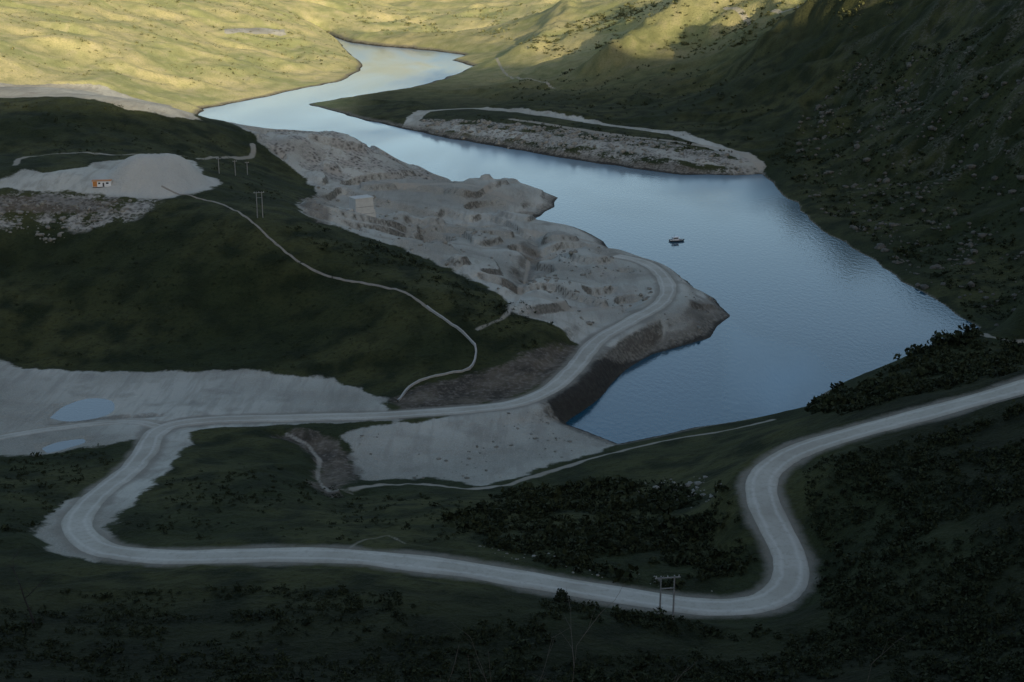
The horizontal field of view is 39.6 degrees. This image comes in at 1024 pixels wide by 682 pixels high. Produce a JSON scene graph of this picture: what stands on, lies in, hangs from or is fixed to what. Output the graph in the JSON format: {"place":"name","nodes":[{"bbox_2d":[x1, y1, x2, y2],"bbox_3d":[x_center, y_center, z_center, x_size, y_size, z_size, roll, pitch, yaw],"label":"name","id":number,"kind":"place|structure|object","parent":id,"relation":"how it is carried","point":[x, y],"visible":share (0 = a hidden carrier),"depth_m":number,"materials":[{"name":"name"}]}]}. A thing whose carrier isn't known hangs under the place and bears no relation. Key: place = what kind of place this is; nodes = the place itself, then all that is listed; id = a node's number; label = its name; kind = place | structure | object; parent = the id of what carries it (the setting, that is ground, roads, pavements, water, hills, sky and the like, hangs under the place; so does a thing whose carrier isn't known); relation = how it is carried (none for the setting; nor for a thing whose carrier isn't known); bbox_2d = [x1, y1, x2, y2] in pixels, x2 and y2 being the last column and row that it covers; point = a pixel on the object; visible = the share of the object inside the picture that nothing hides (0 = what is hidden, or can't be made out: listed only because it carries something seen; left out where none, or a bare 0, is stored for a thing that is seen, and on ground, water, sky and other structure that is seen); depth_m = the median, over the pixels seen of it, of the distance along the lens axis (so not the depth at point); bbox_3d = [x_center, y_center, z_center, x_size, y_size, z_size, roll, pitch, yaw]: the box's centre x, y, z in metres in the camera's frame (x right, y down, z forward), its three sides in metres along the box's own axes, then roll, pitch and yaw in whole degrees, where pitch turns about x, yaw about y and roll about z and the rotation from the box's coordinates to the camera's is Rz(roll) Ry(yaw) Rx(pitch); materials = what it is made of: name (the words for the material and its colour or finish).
{"place":"outdoors","nodes":[
{"label":"outdoors","id":0,"kind":"place"},
{"bbox_2d":[0,420,160,439],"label":"gravel road","id":1,"kind":"structure","parent":0,"point":[148,424],"depth_m":529.80,"materials":[{"name":"grey gravel"}]},
{"bbox_2d":[0,0,1023,681],"bbox_3d":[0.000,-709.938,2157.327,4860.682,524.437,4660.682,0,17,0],"label":"terrain","id":2,"kind":"structure","parent":0,"point":[802,56],"depth_m":649.92,"materials":[{"name":"green plant"}]},
{"bbox_2d":[1,547,48,626],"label":"bare tree","id":3,"kind":"object","parent":2,"relation":"on","point":[24,597],"visible":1,"depth_m":291.14,"materials":[{"name":"brown plant"}]},
{"bbox_2d":[0,443,113,542],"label":"gully scrub","id":4,"kind":"object","parent":2,"relation":"on","point":[7,528],"visible":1,"depth_m":448.64,"materials":[{"name":"green plant"}]},
{"bbox_2d":[42,439,84,452],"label":"puddle","id":5,"kind":"object","parent":2,"relation":"on","point":[57,446],"visible":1,"depth_m":508.95,"materials":[{"name":"blue liquid"}]},
{"bbox_2d":[0,198,132,242],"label":"boulders","id":6,"kind":"object","parent":2,"relation":"on","point":[88,208],"visible":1,"depth_m":717.24,"materials":[{"name":"stone"}]},
{"bbox_2d":[50,398,114,421],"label":"puddle","id":7,"kind":"object","parent":2,"relation":"on","point":[87,409],"visible":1,"depth_m":552.77,"materials":[{"name":"blue liquid"}]},
{"bbox_2d":[92,179,111,187],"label":"site cabin","id":8,"kind":"object","parent":2,"relation":"on","point":[99,183],"visible":1,"depth_m":742.69,"materials":[{"name":"white paint"}]},
{"bbox_2d":[2,101,282,208],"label":"hillside scrub","id":9,"kind":"object","parent":2,"relation":"on","point":[55,145],"visible":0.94,"depth_m":867.89,"materials":[{"name":"green plant"}]},
{"bbox_2d":[1,0,356,84],"bbox_3d":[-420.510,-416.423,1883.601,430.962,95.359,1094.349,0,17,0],"label":"distant scrub","id":10,"kind":"object","parent":2,"relation":"on","point":[142,45],"visible":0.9,"depth_m":1747.01,"materials":[{"name":"green plant"}]},
{"bbox_2d":[0,204,464,374],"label":"hillside scrub","id":11,"kind":"object","parent":2,"relation":"on","point":[56,263],"visible":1,"depth_m":648.76,"materials":[{"name":"green plant"}]},
{"bbox_2d":[255,191,263,217],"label":"utility pole","id":12,"kind":"object","parent":2,"relation":"on","point":[261,192],"visible":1,"depth_m":699.33,"materials":[{"name":"grey wood"}]},
{"bbox_2d":[0,582,524,681],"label":"roadside scrub","id":13,"kind":"object","parent":2,"relation":"on","point":[413,669],"visible":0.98,"depth_m":279.27,"materials":[{"name":"green plant"}]},
{"bbox_2d":[161,186,429,310],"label":"footpath","id":14,"kind":"structure","parent":2,"relation":"on","point":[326,275],"depth_m":662.62,"materials":[{"name":"grey gravel"}]},
{"bbox_2d":[128,466,496,541],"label":"gully scrub","id":15,"kind":"object","parent":2,"relation":"on","point":[407,525],"visible":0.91,"depth_m":413.81,"materials":[{"name":"green plant"}]},
{"bbox_2d":[346,195,375,216],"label":"concrete block","id":16,"kind":"structure","parent":2,"relation":"on","point":[362,204],"depth_m":807.29,"materials":[{"name":"concrete"}]},
{"bbox_2d":[303,186,510,288],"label":"boulders","id":17,"kind":"object","parent":2,"relation":"on","point":[444,241],"visible":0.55,"depth_m":801.62,"materials":[{"name":"stone"}]},
{"bbox_2d":[286,222,553,349],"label":"hillside scrub","id":18,"kind":"object","parent":2,"relation":"on","point":[421,265],"visible":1,"depth_m":660.35,"materials":[{"name":"green plant"}]},
{"bbox_2d":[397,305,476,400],"bbox_3d":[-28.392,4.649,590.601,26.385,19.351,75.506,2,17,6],"label":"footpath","id":19,"kind":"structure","parent":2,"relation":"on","point":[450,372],"depth_m":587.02,"materials":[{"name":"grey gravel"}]},
{"bbox_2d":[350,1,550,40],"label":"distant scrub","id":20,"kind":"object","parent":2,"relation":"on","point":[438,30],"visible":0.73,"depth_m":2396.00,"materials":[{"name":"green plant"}]},
{"bbox_2d":[359,412,607,478],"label":"boulders","id":21,"kind":"object","parent":2,"relation":"on","point":[466,477],"visible":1,"depth_m":518.17,"materials":[{"name":"stone"}]},
{"bbox_2d":[553,588,570,602],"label":"round bush","id":22,"kind":"object","parent":2,"relation":"on","point":[561,593],"visible":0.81,"depth_m":320.99,"materials":[{"name":"green plant"}]},
{"bbox_2d":[421,119,755,171],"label":"boulders","id":23,"kind":"object","parent":2,"relation":"on","point":[540,143],"visible":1,"depth_m":1193.96,"materials":[{"name":"stone"}]},
{"bbox_2d":[457,114,731,152],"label":"hillside scrub","id":24,"kind":"object","parent":2,"relation":"on","point":[600,129],"visible":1,"depth_m":1180.76,"materials":[{"name":"green plant"}]},
{"bbox_2d":[479,545,712,591],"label":"boulders","id":25,"kind":"object","parent":2,"relation":"on","point":[574,568],"visible":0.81,"depth_m":338.73,"materials":[{"name":"stone"}]},
{"bbox_2d":[440,474,758,589],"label":"valley thicket","id":26,"kind":"object","parent":2,"relation":"on","point":[667,531],"visible":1,"depth_m":379.03,"materials":[{"name":"green plant"}]},
{"bbox_2d":[525,236,715,334],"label":"boulders","id":27,"kind":"object","parent":2,"relation":"on","point":[571,252],"visible":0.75,"depth_m":701.07,"materials":[{"name":"stone"}]},
{"bbox_2d":[490,41,800,155],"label":"hillside scrub","id":28,"kind":"object","parent":2,"relation":"on","point":[720,99],"visible":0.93,"depth_m":1371.34,"materials":[{"name":"green plant"}]},
{"bbox_2d":[655,575,679,619],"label":"utility pole","id":29,"kind":"object","parent":2,"relation":"on","point":[667,577],"visible":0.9,"depth_m":308.19,"materials":[{"name":"grey wood"}]},
{"bbox_2d":[440,583,904,681],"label":"dry stalks","id":30,"kind":"object","parent":2,"relation":"on","point":[576,647],"visible":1,"depth_m":16.00,"materials":[{"name":"plant"}]},
{"bbox_2d":[638,476,721,507],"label":"boulders","id":31,"kind":"object","parent":2,"relation":"on","point":[689,483],"visible":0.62,"depth_m":429.39,"materials":[{"name":"stone"}]},
{"bbox_2d":[476,574,906,681],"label":"roadside scrub","id":32,"kind":"object","parent":2,"relation":"on","point":[807,661],"visible":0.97,"depth_m":279.07,"materials":[{"name":"green plant"}]},
{"bbox_2d":[519,0,894,58],"bbox_3d":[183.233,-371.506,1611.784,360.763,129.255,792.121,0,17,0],"label":"distant trees","id":33,"kind":"object","parent":2,"relation":"on","point":[848,13],"visible":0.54,"depth_m":1648.43,"materials":[{"name":"green plant"}]},
{"bbox_2d":[768,15,1023,328],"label":"hillside scrub","id":34,"kind":"object","parent":2,"relation":"on","point":[912,246],"visible":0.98,"depth_m":945.27,"materials":[{"name":"green plant"}]},
{"bbox_2d":[796,46,1023,325],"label":"boulders","id":35,"kind":"object","parent":2,"relation":"on","point":[883,248],"visible":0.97,"depth_m":931.95,"materials":[{"name":"stone"}]},
{"bbox_2d":[802,399,1023,681],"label":"roadside scrub","id":36,"kind":"object","parent":2,"relation":"on","point":[894,549],"visible":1,"depth_m":305.07,"materials":[{"name":"green plant"}]},
{"bbox_2d":[804,333,1023,415],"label":"lakeshore thicket","id":37,"kind":"object","parent":2,"relation":"on","point":[894,385],"visible":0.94,"depth_m":474.64,"materials":[{"name":"green plant"}]},
{"bbox_2d":[931,323,983,347],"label":"lakeshore thicket","id":38,"kind":"object","parent":2,"relation":"on","point":[971,332],"visible":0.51,"depth_m":567.41,"materials":[{"name":"green plant"}]},
{"bbox_2d":[61,254,1023,615],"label":"gravel road","id":39,"kind":"structure","parent":0,"point":[787,582],"depth_m":367.25,"materials":[{"name":"grey gravel"}]},
{"bbox_2d":[198,38,978,443],"bbox_3d":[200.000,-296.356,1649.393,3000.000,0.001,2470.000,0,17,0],"label":"lake water","id":40,"kind":"structure","parent":0,"point":[800,298],"depth_m":808.13,"materials":[{"name":"blue liquid"}]},
{"bbox_2d":[669,234,683,241],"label":"work boat","id":41,"kind":"object","parent":40,"relation":"on","point":[675,239],"visible":1,"depth_m":861.75,"materials":[{"name":"metal"}]}
]}

